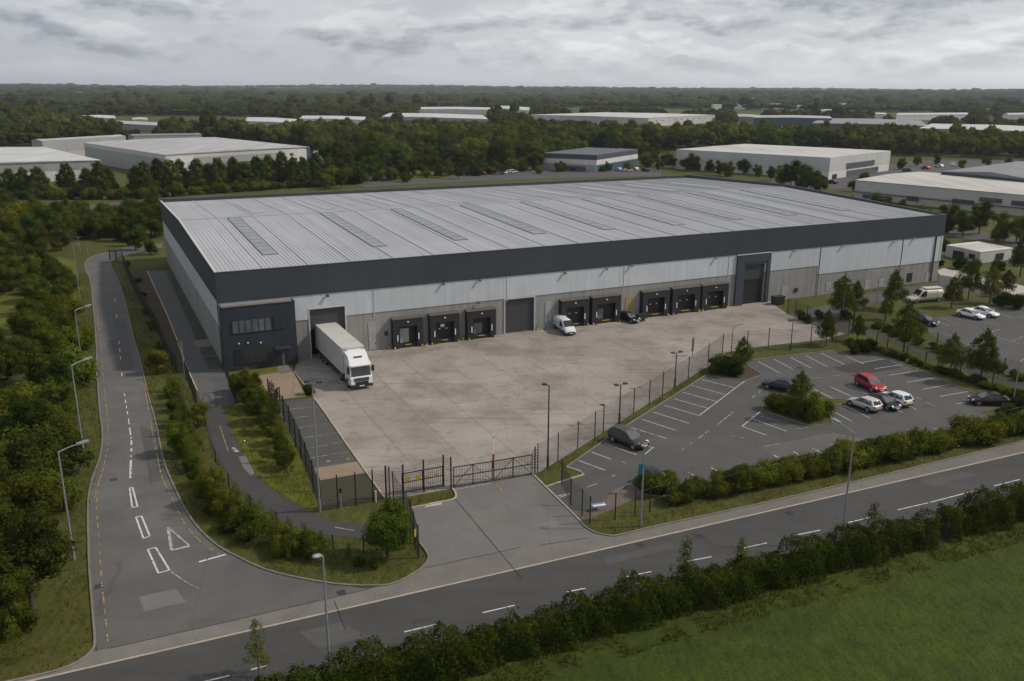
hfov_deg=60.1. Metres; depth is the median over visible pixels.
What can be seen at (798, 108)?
industrial building
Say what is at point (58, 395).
broadleaf tree
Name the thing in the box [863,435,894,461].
shrub
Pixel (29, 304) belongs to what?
broadleaf tree
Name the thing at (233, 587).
side road
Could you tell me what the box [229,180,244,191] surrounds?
shrub
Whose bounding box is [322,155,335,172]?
tree
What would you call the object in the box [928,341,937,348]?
shrub
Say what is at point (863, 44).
sky
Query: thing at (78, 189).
shrub
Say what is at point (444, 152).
woodland tree
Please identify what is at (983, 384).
shrub
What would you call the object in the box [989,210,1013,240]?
broadleaf tree
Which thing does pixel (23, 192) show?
shrub
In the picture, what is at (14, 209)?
broadleaf tree
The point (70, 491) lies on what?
shrub
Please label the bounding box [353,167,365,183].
broadleaf tree
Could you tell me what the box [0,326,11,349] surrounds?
broadleaf tree
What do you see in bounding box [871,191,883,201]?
broadleaf tree
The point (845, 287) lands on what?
young tree
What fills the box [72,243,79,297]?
street lamp
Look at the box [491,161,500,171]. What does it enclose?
broadleaf tree
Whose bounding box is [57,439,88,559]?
street lamp
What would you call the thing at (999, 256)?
window
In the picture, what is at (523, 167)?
shrub
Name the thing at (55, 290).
broadleaf tree
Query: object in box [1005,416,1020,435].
shrub
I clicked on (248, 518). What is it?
shrub
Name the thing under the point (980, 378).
shrub
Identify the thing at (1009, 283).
young tree
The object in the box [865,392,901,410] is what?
parked car
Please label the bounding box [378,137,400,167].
woodland tree
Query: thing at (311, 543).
shrub
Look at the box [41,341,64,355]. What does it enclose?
shrub
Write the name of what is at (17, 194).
shrub
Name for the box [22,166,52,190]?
tree
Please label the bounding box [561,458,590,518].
fence
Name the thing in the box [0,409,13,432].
shrub
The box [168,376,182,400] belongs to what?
sapling
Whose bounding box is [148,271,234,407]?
side lane
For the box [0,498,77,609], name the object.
broadleaf tree
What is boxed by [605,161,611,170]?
broadleaf tree
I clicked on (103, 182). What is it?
tree
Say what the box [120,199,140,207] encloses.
shrub
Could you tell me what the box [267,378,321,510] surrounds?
fence
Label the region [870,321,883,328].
shrub
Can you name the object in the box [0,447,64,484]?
shrub
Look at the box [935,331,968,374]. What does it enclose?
young tree
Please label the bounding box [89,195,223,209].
road
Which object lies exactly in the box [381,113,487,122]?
industrial building
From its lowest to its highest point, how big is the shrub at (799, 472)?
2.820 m
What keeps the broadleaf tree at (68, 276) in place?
on the ground at (44, 634)
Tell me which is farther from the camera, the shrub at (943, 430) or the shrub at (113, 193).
the shrub at (113, 193)
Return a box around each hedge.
[201,504,939,680]
[853,308,1023,382]
[935,480,1023,541]
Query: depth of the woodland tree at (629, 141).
471.10 m
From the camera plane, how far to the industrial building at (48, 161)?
346.91 m
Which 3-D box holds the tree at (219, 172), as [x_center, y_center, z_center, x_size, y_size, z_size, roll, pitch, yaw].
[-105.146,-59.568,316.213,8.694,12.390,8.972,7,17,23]
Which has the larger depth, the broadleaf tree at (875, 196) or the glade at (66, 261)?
the broadleaf tree at (875, 196)
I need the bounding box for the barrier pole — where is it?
[492,435,494,460]
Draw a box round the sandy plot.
[258,372,305,399]
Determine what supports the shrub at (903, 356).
on the ground at (44, 634)
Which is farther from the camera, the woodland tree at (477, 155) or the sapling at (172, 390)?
the woodland tree at (477, 155)
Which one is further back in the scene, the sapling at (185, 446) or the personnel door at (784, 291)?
the personnel door at (784, 291)
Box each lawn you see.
[227,403,318,509]
[229,367,278,402]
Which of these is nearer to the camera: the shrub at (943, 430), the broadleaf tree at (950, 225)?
the shrub at (943, 430)
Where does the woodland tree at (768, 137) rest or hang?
on the ground at (44, 634)
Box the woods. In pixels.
[0,112,1023,156]
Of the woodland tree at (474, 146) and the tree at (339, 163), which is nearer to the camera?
the tree at (339, 163)
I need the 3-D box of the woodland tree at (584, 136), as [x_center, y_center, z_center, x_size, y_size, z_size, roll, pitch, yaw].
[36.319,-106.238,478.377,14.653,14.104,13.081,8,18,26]
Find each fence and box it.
[109,250,196,402]
[204,414,410,552]
[221,357,236,403]
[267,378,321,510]
[319,466,389,509]
[384,454,451,498]
[392,471,418,557]
[537,335,723,473]
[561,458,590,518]
[589,407,1018,523]
[722,316,850,355]
[787,298,819,325]
[876,333,1023,386]
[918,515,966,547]
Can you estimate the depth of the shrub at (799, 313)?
142.39 m
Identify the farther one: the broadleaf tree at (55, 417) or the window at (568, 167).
the window at (568, 167)
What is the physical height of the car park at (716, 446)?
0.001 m
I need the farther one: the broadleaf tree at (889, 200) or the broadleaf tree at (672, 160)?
the broadleaf tree at (672, 160)
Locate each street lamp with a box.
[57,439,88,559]
[71,356,91,450]
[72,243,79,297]
[75,304,90,349]
[176,340,185,379]
[312,553,330,673]
[636,443,644,526]
[832,418,854,537]
[1013,359,1023,395]
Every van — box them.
[553,314,575,334]
[905,286,943,303]
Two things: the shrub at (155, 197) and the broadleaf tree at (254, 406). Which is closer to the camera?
the broadleaf tree at (254, 406)
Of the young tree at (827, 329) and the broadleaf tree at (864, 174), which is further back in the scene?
the broadleaf tree at (864, 174)
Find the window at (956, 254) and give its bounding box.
[952,250,964,258]
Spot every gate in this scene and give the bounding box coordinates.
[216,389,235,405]
[401,466,442,492]
[453,461,492,487]
[493,454,532,480]
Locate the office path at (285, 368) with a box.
[277,364,293,373]
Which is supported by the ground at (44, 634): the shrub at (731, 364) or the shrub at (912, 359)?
the shrub at (912, 359)
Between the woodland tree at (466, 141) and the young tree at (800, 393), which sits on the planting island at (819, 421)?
the young tree at (800, 393)
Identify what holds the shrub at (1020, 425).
on the ground at (44, 634)
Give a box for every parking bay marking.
[189,306,350,461]
[558,315,1021,495]
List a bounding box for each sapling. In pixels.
[0,609,29,660]
[165,369,176,385]
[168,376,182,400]
[176,392,188,410]
[178,401,194,426]
[181,432,194,457]
[184,417,199,447]
[187,431,202,460]
[195,454,207,479]
[215,475,231,496]
[226,505,240,532]
[227,482,242,509]
[241,617,270,674]
[243,489,254,510]
[254,496,269,536]
[262,508,281,538]
[265,396,280,423]
[266,380,278,402]
[269,419,283,443]
[274,425,292,451]
[280,534,292,556]
[281,449,294,473]
[281,516,293,534]
[297,521,313,551]
[317,530,328,553]
[324,537,337,562]
[342,541,352,564]
[613,566,628,595]
[669,535,696,581]
[729,537,749,569]
[859,499,891,546]
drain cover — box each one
[95,583,103,588]
[336,590,345,594]
[635,542,644,546]
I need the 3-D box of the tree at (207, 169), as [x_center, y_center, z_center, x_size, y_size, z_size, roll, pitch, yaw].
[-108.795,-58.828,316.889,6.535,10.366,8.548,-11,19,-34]
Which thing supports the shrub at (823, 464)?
on the ground at (44, 634)
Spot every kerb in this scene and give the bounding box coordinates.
[7,243,161,680]
[28,452,1023,680]
[110,258,429,586]
[147,271,197,390]
[259,370,292,374]
[293,371,384,498]
[411,488,456,507]
[533,474,580,519]
[546,466,584,486]
[567,350,976,466]
[579,440,1023,536]
[611,483,664,496]
[761,391,846,425]
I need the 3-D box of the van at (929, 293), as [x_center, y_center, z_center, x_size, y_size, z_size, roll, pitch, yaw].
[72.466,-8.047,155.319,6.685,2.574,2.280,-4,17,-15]
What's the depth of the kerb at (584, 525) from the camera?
80.68 m
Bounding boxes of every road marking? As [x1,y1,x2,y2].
[94,298,353,640]
[111,481,583,647]
[206,473,1019,680]
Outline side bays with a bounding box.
[166,271,221,368]
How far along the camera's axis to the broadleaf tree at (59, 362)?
102.87 m
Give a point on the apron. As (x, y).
(529, 502)
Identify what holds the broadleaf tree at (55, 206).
on the ground at (44, 634)
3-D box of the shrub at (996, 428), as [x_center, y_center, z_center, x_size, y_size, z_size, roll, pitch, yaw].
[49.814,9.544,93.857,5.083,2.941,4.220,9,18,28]
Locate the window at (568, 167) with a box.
[564,166,585,170]
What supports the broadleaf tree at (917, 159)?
on the ground at (44, 634)
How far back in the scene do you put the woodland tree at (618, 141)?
466.17 m
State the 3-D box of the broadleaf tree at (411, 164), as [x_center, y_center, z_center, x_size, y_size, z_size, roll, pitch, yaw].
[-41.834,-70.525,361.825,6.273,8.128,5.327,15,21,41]
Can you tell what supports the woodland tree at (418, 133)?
on the ground at (44, 634)
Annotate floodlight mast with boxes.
[304,380,321,511]
[542,383,549,467]
[614,382,627,423]
[671,351,682,387]
[788,319,797,350]
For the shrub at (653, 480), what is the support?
on the car park at (716, 446)
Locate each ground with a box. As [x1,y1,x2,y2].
[0,86,1023,680]
[320,473,383,509]
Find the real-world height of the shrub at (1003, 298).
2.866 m
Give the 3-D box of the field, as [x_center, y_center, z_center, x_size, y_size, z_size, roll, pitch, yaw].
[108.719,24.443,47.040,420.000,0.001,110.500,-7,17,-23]
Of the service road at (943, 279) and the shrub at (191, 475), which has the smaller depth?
the shrub at (191, 475)
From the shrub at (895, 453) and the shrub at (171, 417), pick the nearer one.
the shrub at (895, 453)
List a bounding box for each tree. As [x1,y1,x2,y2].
[0,168,16,193]
[0,201,27,219]
[0,210,26,242]
[0,230,13,249]
[0,246,10,259]
[0,252,27,289]
[0,266,14,294]
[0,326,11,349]
[0,342,21,379]
[0,350,10,376]
[0,392,49,431]
[0,440,11,481]
[0,457,7,484]
[0,467,69,534]
[0,498,43,535]
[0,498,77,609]
[0,563,40,640]
[3,238,38,258]
[5,307,40,335]
[5,335,43,364]
[10,167,30,190]
[14,255,38,280]
[14,296,45,314]
[15,209,42,247]
[15,311,56,341]
[16,200,43,227]
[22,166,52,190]
[22,195,40,210]
[22,277,51,299]
[27,245,53,265]
[29,201,59,238]
[35,328,66,350]
[35,377,83,426]
[36,277,59,295]
[37,354,79,385]
[40,261,52,283]
[40,403,89,452]
[43,256,59,265]
[46,309,75,330]
[47,221,71,249]
[47,259,81,288]
[48,199,63,215]
[51,278,72,296]
[52,162,78,188]
[52,210,84,240]
[52,273,77,292]
[58,198,69,205]
[69,203,93,237]
[76,167,91,186]
[81,160,113,190]
[85,210,113,238]
[90,202,111,233]
[100,204,123,234]
[104,167,120,189]
[108,213,133,240]
[117,195,139,225]
[120,227,131,242]
[122,228,143,249]
[124,165,142,190]
[127,211,148,235]
[131,160,161,189]
[131,200,146,208]
[137,201,163,237]
[142,236,159,254]
[143,349,171,372]
[145,197,154,204]
[149,157,171,190]
[160,160,185,189]
[164,420,197,454]
[171,157,190,188]
[185,157,210,187]
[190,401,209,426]
[191,468,224,500]
[201,162,211,185]
[206,156,231,183]
[225,156,239,188]
[227,368,250,382]
[228,372,260,396]
[232,161,253,189]
[236,381,261,404]
[243,372,262,384]
[243,391,269,416]
[245,387,269,403]
[246,155,266,187]
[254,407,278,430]
[260,153,278,182]
[263,400,281,413]
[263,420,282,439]
[271,150,288,184]
[271,443,295,466]
[272,434,289,451]
[285,156,304,181]
[288,124,313,145]
[297,157,311,185]
[301,130,314,151]
[306,152,326,177]
[307,134,334,147]
[311,168,324,186]
[315,141,332,161]
[318,137,335,146]
[320,173,334,189]
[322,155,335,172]
[325,165,338,183]
[330,137,354,162]
[334,158,349,175]
[334,168,346,188]
[341,166,352,179]
[342,150,358,172]
[348,129,365,149]
[350,149,363,163]
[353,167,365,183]
[358,494,412,557]
[359,129,381,146]
[359,155,378,177]
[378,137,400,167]
[383,133,396,140]
[386,167,397,179]
[388,143,414,165]
[393,128,410,139]
[395,160,409,176]
[404,159,415,173]
[410,132,440,147]
[412,128,429,142]
[416,154,431,175]
[433,144,459,163]
[434,126,452,132]
[435,163,448,177]
[438,136,456,145]
[442,157,454,174]
[450,142,468,162]
[453,165,462,178]
[457,131,480,142]
[459,134,490,157]
[464,140,481,163]
[466,159,478,175]
[468,150,491,165]
[488,138,515,163]
[489,131,516,158]
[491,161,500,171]
[492,129,508,136]
[500,161,508,171]
[501,127,518,135]
[501,131,522,159]
[506,157,517,169]
[517,139,550,166]
[519,157,528,165]
[520,125,537,134]
[524,149,546,169]
[536,149,543,167]
[545,136,568,151]
[552,128,570,133]
[565,139,580,149]
[567,131,588,141]
[576,138,589,147]
[588,138,596,147]
[590,131,617,147]
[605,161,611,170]
[614,135,624,148]
[616,133,642,148]
[623,162,630,168]
[635,135,650,154]
[637,152,650,165]
[639,126,657,149]
[644,154,653,167]
[648,147,660,165]
[655,158,664,169]
[659,134,677,150]
[659,153,670,165]
[661,130,679,151]
[668,154,677,166]
[679,157,688,169]
[687,152,700,170]
[706,159,713,173]
[714,159,727,174]
[723,160,736,176]
[731,334,754,364]
[736,159,751,173]
[752,164,763,176]
[756,127,783,144]
[766,165,775,180]
[775,167,785,183]
[779,130,795,145]
[780,159,801,184]
[782,369,819,418]
[794,162,808,187]
[801,164,822,188]
[812,176,829,190]
[815,308,838,345]
[826,272,859,319]
[847,178,856,191]
[849,314,867,338]
[851,278,869,315]
[858,171,869,178]
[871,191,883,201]
[877,295,894,319]
[881,267,910,306]
[883,196,895,203]
[885,299,928,351]
[895,198,908,206]
[896,158,907,168]
[912,155,922,165]
[912,204,927,209]
[933,153,940,163]
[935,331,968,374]
[939,202,960,232]
[942,274,963,307]
[951,209,976,236]
[957,159,966,168]
[957,257,983,299]
[965,326,1004,376]
[971,198,996,233]
[978,264,1003,303]
[981,155,993,164]
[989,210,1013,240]
[999,269,1016,291]
[1004,156,1013,162]
[1008,215,1023,241]
[1008,236,1023,276]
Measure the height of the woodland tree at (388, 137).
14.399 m
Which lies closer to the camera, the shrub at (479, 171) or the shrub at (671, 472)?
the shrub at (671, 472)
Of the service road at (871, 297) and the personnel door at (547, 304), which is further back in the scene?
the service road at (871, 297)
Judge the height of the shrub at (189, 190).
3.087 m
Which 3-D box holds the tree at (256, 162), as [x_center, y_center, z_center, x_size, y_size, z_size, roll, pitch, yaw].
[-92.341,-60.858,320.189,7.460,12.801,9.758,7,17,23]
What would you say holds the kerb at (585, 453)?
on the car park at (716, 446)
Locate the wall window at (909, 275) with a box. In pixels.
[906,273,912,281]
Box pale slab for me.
[315,461,364,479]
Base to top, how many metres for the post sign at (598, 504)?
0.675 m
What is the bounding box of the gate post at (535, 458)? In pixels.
[532,446,537,474]
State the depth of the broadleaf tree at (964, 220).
221.71 m
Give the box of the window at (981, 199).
[979,197,1002,203]
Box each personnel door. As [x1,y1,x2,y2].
[368,322,376,349]
[545,302,550,322]
[625,296,633,312]
[781,286,788,298]
[825,282,830,290]
[864,280,870,289]
[878,277,884,286]
[925,272,930,281]
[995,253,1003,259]
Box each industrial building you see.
[0,147,100,181]
[31,135,125,155]
[83,115,115,121]
[84,137,310,172]
[116,120,156,131]
[128,133,201,139]
[132,117,147,121]
[246,117,296,125]
[300,116,365,124]
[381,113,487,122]
[418,107,489,113]
[501,106,529,114]
[531,112,714,125]
[543,147,637,171]
[676,144,890,179]
[711,104,721,109]
[730,104,745,108]
[737,114,756,121]
[754,115,831,126]
[783,105,801,110]
[812,118,925,128]
[854,172,1023,215]
[874,113,885,118]
[896,113,967,119]
[920,124,1023,132]
[941,161,1023,181]
[945,241,1012,262]
[1002,113,1023,118]
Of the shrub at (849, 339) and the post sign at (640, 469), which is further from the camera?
the shrub at (849, 339)
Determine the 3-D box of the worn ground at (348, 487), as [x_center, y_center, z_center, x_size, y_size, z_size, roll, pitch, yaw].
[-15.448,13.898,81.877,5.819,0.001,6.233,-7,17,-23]
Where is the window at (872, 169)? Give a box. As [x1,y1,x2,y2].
[846,166,878,175]
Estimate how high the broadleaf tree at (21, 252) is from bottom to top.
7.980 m
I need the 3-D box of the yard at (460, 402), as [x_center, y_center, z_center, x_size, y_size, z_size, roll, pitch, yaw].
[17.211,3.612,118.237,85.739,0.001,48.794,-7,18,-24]
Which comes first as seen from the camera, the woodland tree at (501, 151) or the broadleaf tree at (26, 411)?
the broadleaf tree at (26, 411)
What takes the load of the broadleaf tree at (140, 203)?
on the ground at (44, 634)
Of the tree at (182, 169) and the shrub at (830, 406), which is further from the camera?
the tree at (182, 169)
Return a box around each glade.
[0,291,27,346]
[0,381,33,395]
[57,256,79,302]
[389,170,450,180]
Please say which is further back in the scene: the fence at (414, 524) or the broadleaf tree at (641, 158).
the broadleaf tree at (641, 158)
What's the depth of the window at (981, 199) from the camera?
265.99 m
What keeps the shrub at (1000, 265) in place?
on the ground at (44, 634)
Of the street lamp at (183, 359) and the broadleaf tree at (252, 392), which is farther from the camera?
the street lamp at (183, 359)
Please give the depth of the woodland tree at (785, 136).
505.73 m
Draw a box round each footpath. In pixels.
[205,408,411,537]
[834,321,1023,389]
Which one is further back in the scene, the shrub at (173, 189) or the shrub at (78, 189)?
the shrub at (173, 189)
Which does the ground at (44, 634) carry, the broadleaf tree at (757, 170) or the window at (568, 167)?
the broadleaf tree at (757, 170)
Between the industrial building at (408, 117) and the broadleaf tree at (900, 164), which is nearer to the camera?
the broadleaf tree at (900, 164)
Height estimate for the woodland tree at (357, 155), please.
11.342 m
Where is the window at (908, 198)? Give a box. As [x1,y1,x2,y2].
[906,196,918,200]
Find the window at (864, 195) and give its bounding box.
[862,194,887,199]
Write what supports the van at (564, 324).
on the yard at (460, 402)
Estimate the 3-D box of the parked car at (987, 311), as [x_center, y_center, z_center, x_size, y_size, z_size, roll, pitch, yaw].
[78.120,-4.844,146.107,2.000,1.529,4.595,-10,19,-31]
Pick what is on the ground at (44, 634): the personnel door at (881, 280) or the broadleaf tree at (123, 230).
the broadleaf tree at (123, 230)
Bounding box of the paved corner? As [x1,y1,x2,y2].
[571,485,640,519]
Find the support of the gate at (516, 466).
on the apron
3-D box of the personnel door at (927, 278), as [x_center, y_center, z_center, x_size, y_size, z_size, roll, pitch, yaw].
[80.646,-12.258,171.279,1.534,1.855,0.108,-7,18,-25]
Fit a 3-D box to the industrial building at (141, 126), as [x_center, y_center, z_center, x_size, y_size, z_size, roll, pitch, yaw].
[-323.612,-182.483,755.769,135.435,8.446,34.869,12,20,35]
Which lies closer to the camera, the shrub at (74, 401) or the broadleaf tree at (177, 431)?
the broadleaf tree at (177, 431)
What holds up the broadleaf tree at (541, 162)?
on the ground at (44, 634)
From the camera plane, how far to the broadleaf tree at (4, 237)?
176.69 m
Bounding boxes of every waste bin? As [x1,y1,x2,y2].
[636,313,645,320]
[771,295,785,304]
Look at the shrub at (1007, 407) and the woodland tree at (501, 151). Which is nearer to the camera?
the shrub at (1007, 407)
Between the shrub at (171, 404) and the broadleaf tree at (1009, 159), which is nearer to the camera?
the shrub at (171, 404)
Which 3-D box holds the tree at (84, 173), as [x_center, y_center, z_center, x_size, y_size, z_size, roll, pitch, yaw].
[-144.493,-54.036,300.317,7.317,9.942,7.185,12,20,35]
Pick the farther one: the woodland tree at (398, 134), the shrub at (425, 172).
the woodland tree at (398, 134)
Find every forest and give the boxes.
[0,83,1023,110]
[0,92,1023,145]
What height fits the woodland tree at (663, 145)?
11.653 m
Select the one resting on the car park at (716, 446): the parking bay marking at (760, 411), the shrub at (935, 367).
the parking bay marking at (760, 411)
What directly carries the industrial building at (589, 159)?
on the ground at (44, 634)
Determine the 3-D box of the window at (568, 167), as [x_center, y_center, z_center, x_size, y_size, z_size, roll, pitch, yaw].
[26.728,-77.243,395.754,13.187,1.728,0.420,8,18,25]
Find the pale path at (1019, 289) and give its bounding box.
[938,268,1023,294]
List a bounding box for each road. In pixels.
[36,453,1023,680]
[85,243,365,650]
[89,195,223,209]
[790,282,947,326]
[939,275,999,297]
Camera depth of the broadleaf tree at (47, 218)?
202.20 m
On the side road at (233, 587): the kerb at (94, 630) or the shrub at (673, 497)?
the kerb at (94, 630)
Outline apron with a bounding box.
[411,475,595,566]
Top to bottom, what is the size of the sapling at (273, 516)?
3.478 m
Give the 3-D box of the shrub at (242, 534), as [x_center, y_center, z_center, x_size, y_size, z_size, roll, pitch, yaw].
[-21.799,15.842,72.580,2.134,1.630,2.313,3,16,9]
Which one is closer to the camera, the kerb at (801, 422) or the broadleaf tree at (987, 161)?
the kerb at (801, 422)
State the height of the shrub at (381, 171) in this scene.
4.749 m
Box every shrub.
[0,380,49,417]
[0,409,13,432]
[0,420,59,472]
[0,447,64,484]
[6,422,93,477]
[14,190,24,198]
[14,350,47,385]
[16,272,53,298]
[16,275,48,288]
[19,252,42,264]
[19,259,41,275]
[20,190,35,199]
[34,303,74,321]
[35,468,87,511]
[36,190,50,198]
[40,342,100,386]
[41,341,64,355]
[43,381,82,416]
[46,186,58,198]
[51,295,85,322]
[53,187,72,198]
[53,321,96,348]
[65,188,77,199]
[71,199,89,206]
[73,185,89,198]
[79,187,97,199]
[89,189,104,199]
[104,188,122,198]
[117,186,131,198]
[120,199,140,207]
[128,188,143,198]
[133,187,149,198]
[135,277,141,281]
[140,306,151,314]
[144,195,158,202]
[145,318,155,329]
[153,340,163,348]
[158,189,169,196]
[163,385,180,397]
[165,398,185,411]
[166,184,179,196]
[167,409,190,422]
[176,440,194,457]
[178,185,186,195]
[180,456,199,471]
[186,187,194,194]
[186,466,205,484]
[190,482,206,498]
[191,186,203,194]
[193,433,202,447]
[198,499,215,516]
[203,185,216,193]
[209,489,239,517]
[210,181,220,192]
[216,516,240,533]
[218,182,231,192]
[221,500,250,529]
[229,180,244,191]
[232,522,261,542]
[235,504,275,538]
[249,179,261,190]
[259,180,272,189]
[265,524,291,543]
[266,180,277,188]
[269,540,284,557]
[276,181,283,188]
[281,528,303,554]
[286,180,295,187]
[291,174,305,187]
[300,526,328,559]
[302,383,314,394]
[304,179,312,186]
[335,175,352,183]
[351,174,361,183]
[352,555,365,566]
[366,557,380,569]
[371,172,381,180]
[377,168,385,178]
[384,168,399,179]
[399,171,411,181]
[422,169,430,176]
[430,166,442,175]
[468,167,484,175]
[485,166,496,173]
[518,162,528,171]
[534,167,543,173]
[553,162,566,171]
[600,165,606,170]
[632,471,647,488]
[639,471,664,494]
[651,472,680,493]
[663,469,677,477]
[664,480,685,504]
[677,481,698,502]
[682,475,709,498]
[702,480,721,498]
[708,353,728,373]
[709,468,733,496]
[719,354,745,375]
[722,465,753,493]
[735,463,763,490]
[750,464,771,490]
[751,456,792,484]
[761,391,792,410]
[775,456,798,480]
[777,396,792,414]
[781,453,806,480]
[788,399,809,418]
[794,450,823,477]
[795,309,804,319]
[801,313,812,323]
[802,398,825,421]
[802,451,831,474]
[813,309,823,318]
[816,446,847,473]
[818,399,836,417]
[820,442,853,469]
[835,435,871,470]
[839,309,854,320]
[845,338,854,343]
[846,340,860,354]
[854,439,882,465]
[854,443,879,467]
[855,339,873,353]
[863,338,878,349]
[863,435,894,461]
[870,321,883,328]
[874,346,886,352]
[879,430,911,458]
[879,435,911,460]
[881,323,894,331]
[881,348,892,355]
[888,350,899,358]
[898,353,910,360]
[906,426,930,456]
[908,356,917,363]
[914,359,923,366]
[919,434,937,453]
[923,363,934,369]
[924,429,951,453]
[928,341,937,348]
[933,344,951,352]
[933,365,943,370]
[934,427,958,447]
[936,367,949,375]
[939,259,944,265]
[942,238,950,250]
[947,411,996,444]
[947,428,962,446]
[948,368,960,378]
[950,425,978,445]
[951,256,967,268]
[955,372,966,379]
[963,373,980,383]
[965,258,982,271]
[970,415,1008,444]
[972,375,988,385]
[975,381,990,388]
[983,412,1016,437]
[988,382,1003,390]
[989,259,1006,271]
[990,418,1010,439]
[991,290,1011,305]
[994,402,1018,417]
[998,386,1009,392]
[1004,394,1023,409]
[1005,293,1023,309]
[1005,388,1019,395]
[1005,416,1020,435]
[1008,369,1019,376]
[1008,412,1023,433]
[1013,373,1023,380]
[1015,389,1023,396]
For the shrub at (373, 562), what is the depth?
68.40 m
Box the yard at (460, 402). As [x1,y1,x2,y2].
[294,301,841,497]
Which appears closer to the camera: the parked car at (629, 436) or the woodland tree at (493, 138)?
the parked car at (629, 436)
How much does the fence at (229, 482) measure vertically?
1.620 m
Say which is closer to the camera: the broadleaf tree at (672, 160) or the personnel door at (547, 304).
the personnel door at (547, 304)
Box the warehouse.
[160,175,946,371]
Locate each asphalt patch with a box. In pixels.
[107,319,185,610]
[757,358,900,458]
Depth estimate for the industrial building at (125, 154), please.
398.95 m
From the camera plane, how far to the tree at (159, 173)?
306.32 m
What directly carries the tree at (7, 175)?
on the ground at (44, 634)
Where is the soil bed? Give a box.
[132,272,182,366]
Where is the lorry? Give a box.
[315,322,373,388]
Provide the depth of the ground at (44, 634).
90.34 m
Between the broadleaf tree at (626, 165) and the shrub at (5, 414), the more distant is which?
the broadleaf tree at (626, 165)
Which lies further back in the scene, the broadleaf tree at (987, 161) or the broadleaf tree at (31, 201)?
the broadleaf tree at (987, 161)
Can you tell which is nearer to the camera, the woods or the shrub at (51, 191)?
the shrub at (51, 191)
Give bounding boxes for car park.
[278,398,356,467]
[355,169,660,186]
[548,351,1000,511]
[769,160,1016,189]
[922,305,1023,381]
[944,230,1023,248]
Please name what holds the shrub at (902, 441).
on the ground at (44, 634)
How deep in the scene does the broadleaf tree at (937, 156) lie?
439.75 m
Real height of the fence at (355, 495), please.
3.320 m
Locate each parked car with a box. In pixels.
[607,424,649,450]
[620,311,640,323]
[761,377,799,391]
[828,180,837,183]
[846,396,882,412]
[854,372,886,392]
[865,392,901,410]
[883,390,914,405]
[914,314,939,326]
[955,308,985,319]
[967,391,1010,405]
[972,305,999,317]
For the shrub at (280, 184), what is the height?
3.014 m
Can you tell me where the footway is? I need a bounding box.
[19,442,1023,680]
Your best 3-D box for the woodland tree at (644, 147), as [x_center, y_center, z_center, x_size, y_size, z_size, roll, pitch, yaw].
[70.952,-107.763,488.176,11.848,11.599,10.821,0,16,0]
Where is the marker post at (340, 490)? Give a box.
[339,488,341,508]
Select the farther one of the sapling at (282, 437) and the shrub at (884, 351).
the shrub at (884, 351)
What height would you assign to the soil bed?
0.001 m
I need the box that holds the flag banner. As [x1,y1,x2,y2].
[691,338,694,355]
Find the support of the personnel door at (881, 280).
in the warehouse
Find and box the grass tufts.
[0,269,1023,677]
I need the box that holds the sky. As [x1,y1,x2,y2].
[0,0,1023,89]
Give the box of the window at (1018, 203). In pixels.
[1011,200,1023,205]
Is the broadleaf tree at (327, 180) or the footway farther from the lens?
the broadleaf tree at (327, 180)
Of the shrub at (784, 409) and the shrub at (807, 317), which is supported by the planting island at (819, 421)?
the shrub at (784, 409)
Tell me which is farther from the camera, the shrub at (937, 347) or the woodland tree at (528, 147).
the woodland tree at (528, 147)
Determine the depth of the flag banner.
123.03 m
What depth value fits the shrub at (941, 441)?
90.37 m
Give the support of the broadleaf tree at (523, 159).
on the ground at (44, 634)
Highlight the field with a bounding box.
[419,517,1023,680]
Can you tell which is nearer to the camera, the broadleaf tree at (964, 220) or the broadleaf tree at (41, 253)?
the broadleaf tree at (41, 253)
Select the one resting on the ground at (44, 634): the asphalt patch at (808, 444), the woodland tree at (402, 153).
the woodland tree at (402, 153)
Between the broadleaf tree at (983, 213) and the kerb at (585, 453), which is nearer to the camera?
the kerb at (585, 453)
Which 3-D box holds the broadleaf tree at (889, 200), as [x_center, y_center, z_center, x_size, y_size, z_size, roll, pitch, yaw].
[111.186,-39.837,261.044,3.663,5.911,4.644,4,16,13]
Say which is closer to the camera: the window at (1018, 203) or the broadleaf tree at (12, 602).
the broadleaf tree at (12, 602)
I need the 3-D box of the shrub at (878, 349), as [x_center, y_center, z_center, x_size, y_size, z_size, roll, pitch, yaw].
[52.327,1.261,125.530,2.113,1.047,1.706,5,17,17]
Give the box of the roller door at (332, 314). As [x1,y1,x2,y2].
[308,305,346,357]
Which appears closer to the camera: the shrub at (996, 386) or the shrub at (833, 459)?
the shrub at (833, 459)
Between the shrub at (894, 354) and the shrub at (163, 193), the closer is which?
the shrub at (894, 354)
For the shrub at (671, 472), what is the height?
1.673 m
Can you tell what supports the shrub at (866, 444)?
on the ground at (44, 634)
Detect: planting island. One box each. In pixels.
[706,363,761,379]
[763,391,846,424]
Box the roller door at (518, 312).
[504,296,534,333]
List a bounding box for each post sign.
[414,528,416,548]
[591,502,605,509]
[638,463,655,489]
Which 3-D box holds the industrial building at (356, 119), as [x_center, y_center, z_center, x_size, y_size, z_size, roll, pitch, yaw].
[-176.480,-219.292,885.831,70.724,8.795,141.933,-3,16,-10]

